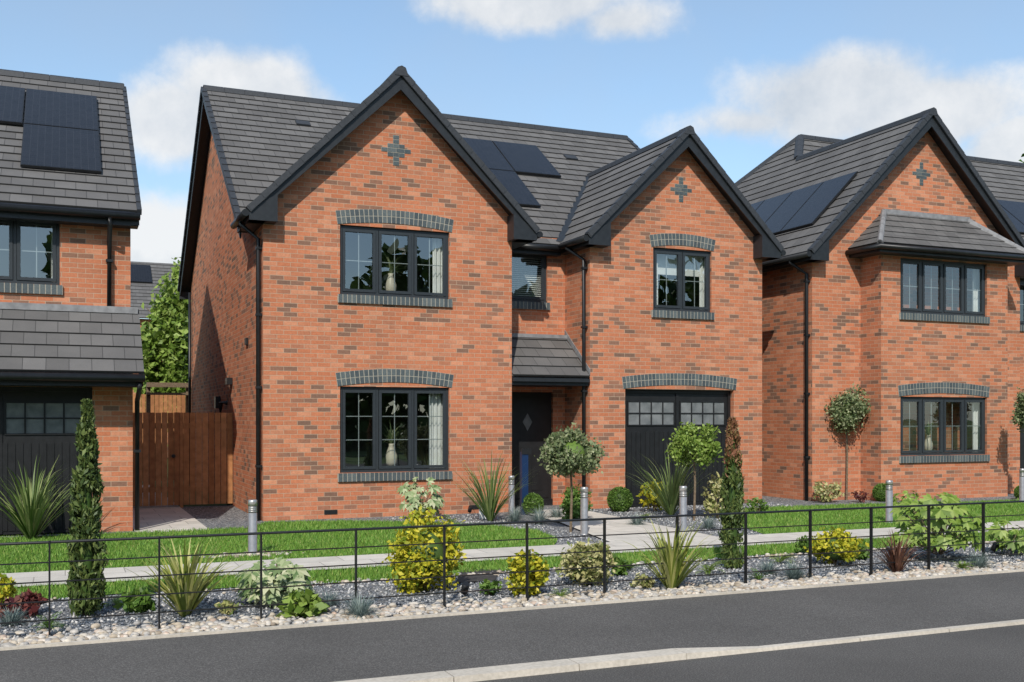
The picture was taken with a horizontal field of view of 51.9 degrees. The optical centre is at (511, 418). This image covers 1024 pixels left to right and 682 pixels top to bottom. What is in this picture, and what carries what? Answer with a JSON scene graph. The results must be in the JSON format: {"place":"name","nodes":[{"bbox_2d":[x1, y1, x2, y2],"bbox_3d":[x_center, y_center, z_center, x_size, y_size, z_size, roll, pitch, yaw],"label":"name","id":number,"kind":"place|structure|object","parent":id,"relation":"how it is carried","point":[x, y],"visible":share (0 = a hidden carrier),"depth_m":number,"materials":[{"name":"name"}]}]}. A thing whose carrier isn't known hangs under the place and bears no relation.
{"place":"outdoors","nodes":[
{"label":"outdoors","id":0,"kind":"place"},
{"bbox_2d":[0,69,144,535],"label":"brick house","id":1,"kind":"structure","parent":0,"point":[70,334],"depth_m":15.75,"materials":[{"name":"tile"}]},
{"bbox_2d":[0,220,62,294],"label":"window","id":2,"kind":"structure","parent":1,"relation":"in","point":[13,283],"depth_m":15.73,"materials":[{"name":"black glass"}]},
{"bbox_2d":[0,386,91,534],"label":"garage door","id":3,"kind":"structure","parent":1,"relation":"in","point":[35,421],"depth_m":15.37,"materials":[{"name":"black metal"}]},
{"bbox_2d":[133,485,206,532],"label":"side path","id":4,"kind":"structure","parent":0,"point":[164,518],"depth_m":17.44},
{"bbox_2d":[142,480,230,506],"bbox_3d":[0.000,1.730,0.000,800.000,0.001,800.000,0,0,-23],"label":"ground","id":5,"kind":"structure","parent":0,"point":[208,504],"depth_m":21.28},
{"bbox_2d":[131,261,179,393],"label":"brick house","id":6,"kind":"structure","parent":5,"relation":"on","point":[145,277],"depth_m":47.41,"materials":[{"name":"tile"}]},
{"bbox_2d":[133,394,184,480],"bbox_3d":[-8.783,0.503,28.876,4.217,2.354,0.024,0,0,-23],"label":"timber fence","id":7,"kind":"object","parent":5,"relation":"on","point":[169,403],"visible":0.04,"depth_m":28.55,"materials":[{"name":"brown wood"}]},
{"bbox_2d":[133,257,187,412],"bbox_3d":[-10.116,-1.608,31.594,2.174,6.577,2.473,0,0,19],"label":"tree","id":8,"kind":"object","parent":5,"relation":"on","point":[164,335],"visible":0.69,"depth_m":30.90,"materials":[{"name":"green plant"}]},
{"bbox_2d":[146,382,187,412],"bbox_3d":[-8.677,0.370,27.387,1.580,2.620,0.200,0,0,-23],"label":"pergola","id":9,"kind":"object","parent":5,"relation":"on","point":[149,385],"visible":0.46,"depth_m":27.13,"materials":[{"name":"brown wood"}]},
{"bbox_2d":[0,569,1023,650],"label":"edging","id":10,"kind":"object","parent":5,"relation":"on","point":[3,648],"visible":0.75,"depth_m":9.04,"materials":[{"name":"stone"}]},
{"bbox_2d":[177,65,785,520],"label":"brick house","id":11,"kind":"structure","parent":0,"point":[321,359],"depth_m":19.75,"materials":[{"name":"brick"}]},
{"bbox_2d":[133,412,232,507],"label":"timber gate","id":12,"kind":"structure","parent":11,"relation":"attached to","point":[198,425],"depth_m":19.97,"materials":[{"name":"brown wood"}]},
{"bbox_2d":[385,444,396,465],"bbox_3d":[-2.120,0.636,18.481,0.216,0.408,0.213,0,0,-23],"label":"vase","id":13,"kind":"object","parent":11,"relation":"in","point":[389,458],"visible":0.84,"depth_m":18.41,"materials":[{"name":"beige ceramic"}]},
{"bbox_2d":[382,424,402,443],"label":"vase plant","id":14,"kind":"object","parent":13,"relation":"in","point":[391,434],"visible":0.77,"depth_m":18.48,"materials":[{"name":"green plant"}]},
{"bbox_2d":[385,273,396,290],"bbox_3d":[-2.129,-2.356,18.477,0.207,0.391,0.204,0,0,-23],"label":"vase","id":15,"kind":"object","parent":11,"relation":"in","point":[389,285],"visible":0.71,"depth_m":18.40,"materials":[{"name":"beige ceramic"}]},
{"bbox_2d":[382,255,402,273],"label":"vase plant","id":16,"kind":"object","parent":15,"relation":"in","point":[390,269],"visible":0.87,"depth_m":18.45,"materials":[{"name":"green plant"}]},
{"bbox_2d":[335,209,453,307],"bbox_3d":[-2.018,-2.779,18.184,2.117,1.633,0.167,0,0,-23],"label":"window","id":17,"kind":"structure","parent":11,"relation":"in","point":[376,295],"depth_m":18.14,"materials":[{"name":"grey glass"}]},
{"bbox_2d":[335,369,453,481],"bbox_3d":[-2.018,0.100,18.184,2.117,1.921,0.167,0,0,-23],"label":"window","id":18,"kind":"structure","parent":11,"relation":"in","point":[438,472],"depth_m":18.14,"materials":[{"name":"grey glass"}]},
{"bbox_2d":[430,393,441,464],"bbox_3d":[-1.318,0.205,18.691,0.320,1.550,0.054,0,0,-23],"label":"curtain","id":19,"kind":"object","parent":11,"relation":"hanging from","point":[435,430],"visible":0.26,"depth_m":18.68,"materials":[{"name":"white fabric"}]},
{"bbox_2d":[432,238,441,292],"bbox_3d":[-1.290,-2.660,18.703,0.260,1.280,0.053,0,0,-23],"label":"curtain","id":20,"kind":"object","parent":11,"relation":"hanging from","point":[436,260],"visible":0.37,"depth_m":18.69,"materials":[{"name":"white fabric"}]},
{"bbox_2d":[512,257,540,299],"bbox_3d":[0.171,-2.740,20.429,0.880,0.941,0.036,0,0,-23],"label":"venetian blind","id":21,"kind":"object","parent":11,"relation":"attached to","point":[527,277],"visible":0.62,"depth_m":20.47,"materials":[{"name":"white plastic"}]},
{"bbox_2d":[512,254,549,309],"bbox_3d":[0.231,-2.666,20.290,1.044,1.108,0.167,0,0,-23],"label":"window","id":22,"kind":"structure","parent":11,"relation":"in","point":[536,303],"depth_m":20.34,"materials":[{"name":"black glass"}]},
{"bbox_2d":[512,392,552,506],"bbox_3d":[0.292,0.580,20.351,1.040,2.200,0.162,0,0,-23],"label":"front door","id":23,"kind":"structure","parent":11,"relation":"in","point":[531,411],"depth_m":20.38,"materials":[{"name":"black wood"}]},
{"bbox_2d":[625,389,730,505],"bbox_3d":[3.208,0.550,20.531,2.450,2.240,0.090,0,0,-23],"label":"garage door","id":24,"kind":"structure","parent":11,"relation":"in","point":[651,416],"depth_m":20.40,"materials":[{"name":"black wood"}]},
{"bbox_2d":[658,254,698,276],"bbox_3d":[3.178,-3.070,20.665,1.200,0.500,0.020,0,0,-23],"label":"roller blind","id":25,"kind":"object","parent":11,"relation":"attached to","point":[672,265],"visible":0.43,"depth_m":20.66,"materials":[{"name":"white fabric"}]},
{"bbox_2d":[649,233,715,319],"bbox_3d":[3.296,-2.766,20.439,1.500,1.648,0.167,0,0,-23],"label":"window","id":26,"kind":"structure","parent":11,"relation":"in","point":[680,311],"depth_m":20.44,"materials":[{"name":"black glass"}]},
{"bbox_2d":[699,257,704,306],"bbox_3d":[3.800,-2.660,20.863,0.200,1.280,0.053,0,0,-23],"label":"curtain","id":27,"kind":"object","parent":11,"relation":"hanging from","point":[702,281],"visible":0.38,"depth_m":20.85,"materials":[{"name":"white fabric"}]},
{"bbox_2d":[0,498,1023,598],"bbox_3d":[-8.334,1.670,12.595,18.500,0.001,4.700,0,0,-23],"label":"lawn","id":28,"kind":"structure","parent":0,"point":[117,544],"depth_m":13.89,"materials":[{"name":"plant"}]},
{"bbox_2d":[0,454,74,539],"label":"cordyline","id":29,"kind":"object","parent":28,"relation":"on","point":[29,520],"visible":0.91,"depth_m":14.45,"materials":[{"name":"green plant"}]},
{"bbox_2d":[248,499,256,553],"bbox_3d":[-3.179,1.335,12.896,0.150,0.690,0.150,0,0,-23],"label":"bollard light","id":30,"kind":"object","parent":28,"relation":"on","point":[252,522],"visible":0.81,"depth_m":12.85,"materials":[{"name":"metal"}]},
{"bbox_2d":[0,494,1023,638],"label":"gravel bed","id":31,"kind":"object","parent":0,"point":[224,516],"depth_m":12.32,"materials":[{"name":"grey gravel"}]},
{"bbox_2d":[0,573,17,605],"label":"shrub","id":32,"kind":"object","parent":31,"relation":"on","point":[6,591],"visible":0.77,"depth_m":9.31,"materials":[{"name":"yellow plant"}]},
{"bbox_2d":[0,605,31,625],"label":"blue fescue","id":33,"kind":"object","parent":31,"relation":"on","point":[12,617],"visible":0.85,"depth_m":8.54,"materials":[{"name":"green plant"}]},
{"bbox_2d":[0,588,47,618],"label":"heuchera","id":34,"kind":"object","parent":31,"relation":"on","point":[29,595],"visible":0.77,"depth_m":8.87,"materials":[{"name":"red plant"}]},
{"bbox_2d":[31,612,66,628],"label":"fern","id":35,"kind":"object","parent":31,"relation":"on","point":[45,623],"visible":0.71,"depth_m":8.38,"materials":[{"name":"green plant"}]},
{"bbox_2d":[65,398,108,616],"bbox_3d":[-3.630,0.754,8.987,0.358,1.873,0.334,0,0,-23],"label":"conifer","id":36,"kind":"object","parent":31,"relation":"on","point":[85,511],"visible":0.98,"depth_m":8.93,"materials":[{"name":"green plant"}]},
{"bbox_2d":[112,588,155,612],"bbox_3d":[-3.288,1.595,9.173,0.381,0.253,0.335,0,0,-23],"label":"hosta","id":37,"kind":"object","parent":31,"relation":"on","point":[141,604],"visible":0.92,"depth_m":9.11,"materials":[{"name":"green plant"}]},
{"bbox_2d":[113,534,252,616],"bbox_3d":[-2.786,1.324,8.967,1.107,0.712,1.103,0,0,28],"label":"phormium","id":38,"kind":"object","parent":31,"relation":"on","point":[185,583],"visible":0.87,"depth_m":8.91,"materials":[{"name":"green plant"}]},
{"bbox_2d":[214,599,243,614],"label":"shrub","id":39,"kind":"object","parent":31,"relation":"on","point":[227,603],"visible":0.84,"depth_m":9.02,"materials":[{"name":"yellow plant"}]},
{"bbox_2d":[235,556,316,608],"bbox_3d":[-2.142,1.476,9.543,0.710,0.446,0.700,0,0,-23],"label":"fatsia","id":40,"kind":"object","parent":31,"relation":"on","point":[284,577],"visible":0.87,"depth_m":9.36,"materials":[{"name":"green plant"}]},
{"bbox_2d":[275,588,329,617],"bbox_3d":[-1.761,1.572,8.905,0.444,0.286,0.420,0,0,-1],"label":"hosta","id":41,"kind":"object","parent":31,"relation":"on","point":[309,603],"visible":0.95,"depth_m":8.83,"materials":[{"name":"green plant"}]},
{"bbox_2d":[320,590,344,606],"bbox_3d":[-1.647,1.601,9.447,0.357,0.158,0.364,0,0,-23],"label":"blue fescue","id":42,"kind":"object","parent":31,"relation":"on","point":[329,597],"visible":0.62,"depth_m":9.43,"materials":[{"name":"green plant"}]},
{"bbox_2d":[339,590,386,618],"bbox_3d":[-1.297,1.554,8.906,0.507,0.253,0.530,0,0,-23],"label":"blue fescue","id":43,"kind":"object","parent":31,"relation":"on","point":[359,608],"visible":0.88,"depth_m":8.87,"materials":[{"name":"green plant"}]},
{"bbox_2d":[396,477,444,515],"bbox_3d":[-1.516,1.295,17.578,0.808,0.661,0.757,0,0,13],"label":"fatsia","id":44,"kind":"object","parent":31,"relation":"on","point":[415,500],"visible":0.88,"depth_m":17.40,"materials":[{"name":"green plant"}]},
{"bbox_2d":[381,504,466,593],"bbox_3d":[-0.864,1.262,10.305,0.835,0.866,0.830,0,0,-23],"label":"shrub","id":45,"kind":"object","parent":31,"relation":"on","point":[420,553],"visible":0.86,"depth_m":10.15,"materials":[{"name":"yellow plant"}]},
{"bbox_2d":[456,568,499,581],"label":"slate slab","id":46,"kind":"structure","parent":31,"relation":"on","point":[473,578],"depth_m":11.09,"materials":[{"name":"grey stone"}]},
{"bbox_2d":[443,447,533,520],"bbox_3d":[-0.358,1.054,17.272,1.926,1.252,1.633,0,0,-23],"label":"cordyline","id":47,"kind":"object","parent":31,"relation":"on","point":[488,504],"visible":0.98,"depth_m":17.16,"materials":[{"name":"green plant"}]},
{"bbox_2d":[479,579,502,594],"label":"shrub","id":48,"kind":"object","parent":31,"relation":"on","point":[486,584],"visible":0.88,"depth_m":10.02,"materials":[{"name":"green plant"}]},
{"bbox_2d":[508,475,514,514],"bbox_3d":[-0.010,1.335,18.391,0.150,0.690,0.150,0,0,-23],"label":"bollard light","id":49,"kind":"object","parent":31,"relation":"on","point":[511,502],"visible":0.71,"depth_m":18.35,"materials":[{"name":"metal"}]},
{"bbox_2d":[0,541,1023,646],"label":"pebbles","id":50,"kind":"object","parent":31,"relation":"on","point":[211,623],"visible":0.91,"depth_m":9.47,"materials":[{"name":"white gravel"}]},
{"bbox_2d":[0,500,1023,635],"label":"rail fence","id":51,"kind":"object","parent":31,"relation":"on","point":[604,551],"visible":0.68,"depth_m":9.53,"materials":[{"name":"black metal"}]},
{"bbox_2d":[501,505,532,521],"bbox_3d":[0.041,1.520,17.169,0.662,0.321,0.683,0,0,-23],"label":"blue fescue","id":52,"kind":"object","parent":31,"relation":"on","point":[514,516],"visible":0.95,"depth_m":17.16,"materials":[{"name":"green plant"}]},
{"bbox_2d":[520,449,531,514],"bbox_3d":[0.237,1.100,18.499,0.190,1.160,0.095,0,0,-23],"label":"sign post","id":53,"kind":"object","parent":31,"relation":"on","point":[524,453],"visible":0.93,"depth_m":18.46,"materials":[{"name":"blue paint"}]},
{"bbox_2d":[504,548,549,596],"bbox_3d":[0.159,1.458,9.991,0.426,0.461,0.464,0,0,-23],"label":"shrub","id":54,"kind":"object","parent":31,"relation":"on","point":[518,564],"visible":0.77,"depth_m":9.92,"materials":[{"name":"yellow plant"}]},
{"bbox_2d":[521,492,543,514],"bbox_3d":[0.359,1.498,18.503,0.423,0.417,0.419,0,0,-23],"label":"box ball","id":55,"kind":"object","parent":31,"relation":"on","point":[532,501],"visible":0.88,"depth_m":18.37,"materials":[{"name":"green plant"}]},
{"bbox_2d":[524,506,556,524],"bbox_3d":[0.431,1.509,16.791,0.673,0.343,0.700,0,0,19],"label":"blue fescue","id":56,"kind":"object","parent":31,"relation":"on","point":[540,517],"visible":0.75,"depth_m":16.75,"materials":[{"name":"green plant"}]},
{"bbox_2d":[534,422,609,531],"bbox_3d":[0.898,0.866,15.526,1.045,1.630,1.087,0,0,23],"label":"topiary tree","id":57,"kind":"object","parent":31,"relation":"on","point":[567,453],"visible":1,"depth_m":15.41,"materials":[{"name":"green plant"}]},
{"bbox_2d":[559,482,592,518],"bbox_3d":[1.041,1.357,17.466,0.606,0.664,0.656,0,0,-23],"label":"shrub","id":58,"kind":"object","parent":31,"relation":"on","point":[565,505],"visible":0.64,"depth_m":17.31,"materials":[{"name":"green plant"}]},
{"bbox_2d":[579,487,588,534],"bbox_3d":[1.051,1.335,15.310,0.150,0.690,0.150,0,0,-23],"label":"bollard light","id":59,"kind":"object","parent":31,"relation":"on","point":[584,509],"visible":0.98,"depth_m":15.26,"materials":[{"name":"metal"}]},
{"bbox_2d":[556,538,617,585],"bbox_3d":[0.766,1.440,10.648,0.664,0.494,0.614,0,0,4],"label":"shrub","id":60,"kind":"object","parent":31,"relation":"on","point":[582,560],"visible":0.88,"depth_m":10.52,"materials":[{"name":"green plant"}]},
{"bbox_2d":[610,553,629,575],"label":"shrub","id":61,"kind":"object","parent":31,"relation":"on","point":[621,570],"visible":0.7,"depth_m":11.26,"materials":[{"name":"green plant"}]},
{"bbox_2d":[607,486,633,511],"bbox_3d":[1.958,1.464,19.066,0.490,0.506,0.494,0,0,-23],"label":"box ball","id":62,"kind":"object","parent":31,"relation":"on","point":[619,499],"visible":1,"depth_m":18.94,"materials":[{"name":"green plant"}]},
{"bbox_2d":[629,572,655,588],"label":"shrub","id":63,"kind":"object","parent":31,"relation":"on","point":[647,583],"visible":0.91,"depth_m":10.42,"materials":[{"name":"yellow plant"}]},
{"bbox_2d":[637,479,666,511],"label":"shrub","id":64,"kind":"object","parent":31,"relation":"on","point":[655,503],"visible":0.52,"depth_m":19.04,"materials":[{"name":"yellow plant"}]},
{"bbox_2d":[622,447,710,514],"bbox_3d":[2.688,1.046,18.329,1.917,1.268,2.179,0,0,-23],"label":"cordyline","id":65,"kind":"object","parent":31,"relation":"on","point":[670,501],"visible":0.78,"depth_m":18.19,"materials":[{"name":"green plant"}]},
{"bbox_2d":[618,513,725,587],"bbox_3d":[1.603,1.289,10.317,1.230,0.783,1.250,0,0,-23],"label":"phormium","id":66,"kind":"object","parent":31,"relation":"on","point":[671,570],"visible":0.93,"depth_m":10.24,"materials":[{"name":"green plant"}]},
{"bbox_2d":[662,420,722,520],"bbox_3d":[3.004,0.836,17.384,1.053,1.690,0.996,0,0,-23],"label":"topiary tree","id":67,"kind":"object","parent":31,"relation":"on","point":[686,445],"visible":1,"depth_m":17.21,"materials":[{"name":"green plant"}]},
{"bbox_2d":[695,516,718,528],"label":"blue fescue","id":68,"kind":"object","parent":31,"relation":"on","point":[708,523],"visible":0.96,"depth_m":16.06,"materials":[{"name":"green plant"}]},
{"bbox_2d":[694,560,725,573],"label":"fern","id":69,"kind":"object","parent":31,"relation":"on","point":[709,569],"visible":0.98,"depth_m":11.36,"materials":[{"name":"green plant"}]},
{"bbox_2d":[700,471,724,518],"bbox_3d":[3.494,1.295,17.731,0.597,0.816,0.543,0,0,-23],"label":"shrub","id":70,"kind":"object","parent":31,"relation":"on","point":[711,506],"visible":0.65,"depth_m":17.72,"materials":[{"name":"yellow plant"}]},
{"bbox_2d":[718,417,747,568],"bbox_3d":[2.473,0.830,11.814,0.326,1.725,0.338,0,0,-23],"label":"conifer","id":71,"kind":"object","parent":31,"relation":"on","point":[732,491],"visible":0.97,"depth_m":11.77,"materials":[{"name":"green plant"}]},
{"bbox_2d":[753,560,780,575],"bbox_3d":[2.770,1.589,11.380,0.401,0.182,0.391,0,0,27],"label":"blue fescue","id":72,"kind":"object","parent":31,"relation":"on","point":[768,567],"visible":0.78,"depth_m":11.35,"materials":[{"name":"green plant"}]},
{"bbox_2d":[767,552,795,562],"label":"fern","id":73,"kind":"object","parent":31,"relation":"on","point":[783,558],"visible":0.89,"depth_m":12.18,"materials":[{"name":"green plant"}]},
{"bbox_2d":[772,561,808,579],"bbox_3d":[2.950,1.565,11.013,0.498,0.229,0.496,0,0,-23],"label":"blue fescue","id":74,"kind":"object","parent":31,"relation":"on","point":[794,574],"visible":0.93,"depth_m":10.98,"materials":[{"name":"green plant"}]},
{"bbox_2d":[795,535,814,553],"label":"shrub","id":75,"kind":"object","parent":31,"relation":"on","point":[801,544],"visible":0.46,"depth_m":13.01,"materials":[{"name":"green plant"}]},
{"bbox_2d":[812,480,844,502],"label":"shrub","id":76,"kind":"object","parent":31,"relation":"on","point":[825,496],"visible":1,"depth_m":21.06,"materials":[{"name":"beige plant"}]},
{"bbox_2d":[803,526,868,564],"bbox_3d":[3.716,1.460,12.077,0.632,0.455,0.649,0,0,-23],"label":"shrub","id":77,"kind":"object","parent":31,"relation":"on","point":[834,545],"visible":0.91,"depth_m":11.99,"materials":[{"name":"yellow plant"}]},
{"bbox_2d":[824,382,870,499],"bbox_3d":[6.946,0.463,21.735,1.251,2.435,1.123,0,0,-23],"label":"topiary tree","id":78,"kind":"object","parent":31,"relation":"on","point":[848,411],"visible":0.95,"depth_m":21.48,"materials":[{"name":"green plant"}]},
{"bbox_2d":[850,489,869,502],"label":"shrub","id":79,"kind":"object","parent":31,"relation":"on","point":[856,495],"visible":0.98,"depth_m":21.10,"materials":[{"name":"red plant"}]},
{"bbox_2d":[854,545,868,559],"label":"shrub","id":80,"kind":"object","parent":31,"relation":"on","point":[865,554],"visible":0.59,"depth_m":12.47,"materials":[{"name":"green plant"}]},
{"bbox_2d":[734,107,1023,500],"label":"brick house","id":81,"kind":"structure","parent":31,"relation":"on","point":[890,236],"depth_m":22.26,"materials":[{"name":"brick"}]},
{"bbox_2d":[898,382,989,462],"bbox_3d":[9.075,0.069,22.142,2.539,1.678,0.167,0,0,-23],"label":"window","id":82,"kind":"structure","parent":81,"relation":"in","point":[942,455],"depth_m":22.12,"materials":[{"name":"grey glass"}]},
{"bbox_2d":[899,258,989,323],"bbox_3d":[9.075,-2.681,22.142,2.474,1.278,0.167,0,0,-23],"label":"window","id":83,"kind":"structure","parent":81,"relation":"in","point":[921,314],"depth_m":22.14,"materials":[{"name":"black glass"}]},
{"bbox_2d":[972,402,979,449],"bbox_3d":[10.068,0.155,22.796,0.250,1.350,0.053,0,0,-23],"label":"curtain","id":84,"kind":"object","parent":81,"relation":"hanging from","point":[975,425],"visible":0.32,"depth_m":22.78,"materials":[{"name":"white fabric"}]},
{"bbox_2d":[972,269,979,311],"bbox_3d":[10.068,-2.745,22.796,0.250,1.250,0.053,0,0,-23],"label":"curtain","id":85,"kind":"object","parent":81,"relation":"hanging from","point":[975,286],"visible":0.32,"depth_m":22.78,"materials":[{"name":"white fabric"}]},
{"bbox_2d":[1020,427,1023,467],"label":"front door","id":86,"kind":"structure","parent":81,"relation":"in","point":[1021,433],"depth_m":24.98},
{"bbox_2d":[872,482,885,501],"bbox_3d":[7.542,1.502,21.431,0.408,0.418,0.411,0,0,-23],"label":"box ball","id":87,"kind":"object","parent":31,"relation":"on","point":[878,492],"visible":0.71,"depth_m":21.33,"materials":[{"name":"green plant"}]},
{"bbox_2d":[860,530,931,571],"bbox_3d":[4.213,1.430,11.462,0.872,0.501,0.697,0,0,-23],"label":"phormium","id":88,"kind":"object","parent":31,"relation":"on","point":[896,555],"visible":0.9,"depth_m":11.41,"materials":[{"name":"brown plant"}]},
{"bbox_2d":[889,492,987,554],"bbox_3d":[5.081,1.248,12.555,1.149,0.743,1.084,0,0,-23],"label":"fatsia","id":89,"kind":"object","parent":31,"relation":"on","point":[941,525],"visible":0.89,"depth_m":12.34,"materials":[{"name":"green plant"}]},
{"bbox_2d":[962,549,995,567],"bbox_3d":[5.241,1.559,11.816,0.500,0.242,0.516,0,0,-23],"label":"blue fescue","id":90,"kind":"object","parent":31,"relation":"on","point":[979,562],"visible":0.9,"depth_m":11.77,"materials":[{"name":"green plant"}]},
{"bbox_2d":[985,519,1023,554],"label":"fatsia","id":91,"kind":"object","parent":31,"relation":"on","point":[1003,535],"visible":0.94,"depth_m":12.94,"materials":[{"name":"green plant"}]},
{"bbox_2d":[0,571,1023,681],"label":"pavement","id":92,"kind":"structure","parent":0,"point":[342,652],"depth_m":8.18,"materials":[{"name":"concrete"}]},
{"bbox_2d":[0,521,1023,586],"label":"footpath","id":93,"kind":"structure","parent":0,"point":[21,577],"depth_m":12.65,"materials":[{"name":"grey concrete"}]},
{"bbox_2d":[0,0,1023,318],"label":"sky","id":94,"kind":"structure","parent":0,"point":[750,77],"materials":[{"name":"blue"}]},
{"bbox_2d":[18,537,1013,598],"bbox_3d":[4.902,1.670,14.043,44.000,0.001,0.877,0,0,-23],"label":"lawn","id":95,"kind":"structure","parent":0,"point":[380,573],"depth_m":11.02,"materials":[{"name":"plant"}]},
{"bbox_2d":[529,509,716,541],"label":"path","id":96,"kind":"structure","parent":0,"point":[619,526],"depth_m":15.91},
{"bbox_2d":[547,505,563,517],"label":"blue fescue","id":97,"kind":"object","parent":96,"relation":"on","point":[556,512],"visible":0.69,"depth_m":17.71,"materials":[{"name":"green plant"}]},
{"bbox_2d":[626,510,649,524],"bbox_3d":[1.977,1.556,16.548,0.508,0.248,0.542,0,0,-23],"label":"blue fescue","id":98,"kind":"object","parent":96,"relation":"on","point":[637,521],"visible":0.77,"depth_m":16.48,"materials":[{"name":"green plant"}]},
{"bbox_2d":[679,486,686,530],"bbox_3d":[2.528,1.335,15.540,0.150,0.690,0.150,0,0,-23],"label":"bollard light","id":99,"kind":"object","parent":96,"relation":"on","point":[683,503],"visible":0.82,"depth_m":15.49,"materials":[{"name":"metal"}]},
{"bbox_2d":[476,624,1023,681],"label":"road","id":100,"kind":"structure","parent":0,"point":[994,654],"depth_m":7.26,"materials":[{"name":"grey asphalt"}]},
{"bbox_2d":[337,619,1023,681],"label":"kerb","id":101,"kind":"structure","parent":100,"relation":"on","point":[553,666],"depth_m":7.29,"materials":[{"name":"concrete"}]},
{"bbox_2d":[747,500,1023,533],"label":"lawn","id":102,"kind":"structure","parent":0,"point":[849,518],"depth_m":17.48,"materials":[{"name":"plant"}]},
{"bbox_2d":[745,497,769,513],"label":"shrub","id":103,"kind":"object","parent":102,"relation":"on","point":[753,504],"visible":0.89,"depth_m":18.45,"materials":[{"name":"green plant"}]},
{"bbox_2d":[885,480,892,522],"bbox_3d":[6.087,1.335,16.984,0.150,0.690,0.150,0,0,-23],"label":"bollard light","id":104,"kind":"object","parent":102,"relation":"on","point":[889,494],"visible":0.81,"depth_m":16.94,"materials":[{"name":"metal"}]},
{"bbox_2d":[893,490,936,510],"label":"shrub","id":105,"kind":"object","parent":102,"relation":"on","point":[915,496],"visible":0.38,"depth_m":18.52,"materials":[{"name":"green plant"}]},
{"bbox_2d":[1010,387,1023,432],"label":"topiary tree","id":106,"kind":"object","parent":102,"relation":"on","point":[1018,417],"visible":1,"depth_m":21.73,"materials":[{"name":"green plant"}]},
{"bbox_2d":[1019,468,1023,502],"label":"bollard light","id":107,"kind":"object","parent":102,"relation":"on","point":[1021,485],"visible":0.82,"depth_m":20.96,"materials":[{"name":"metal"}]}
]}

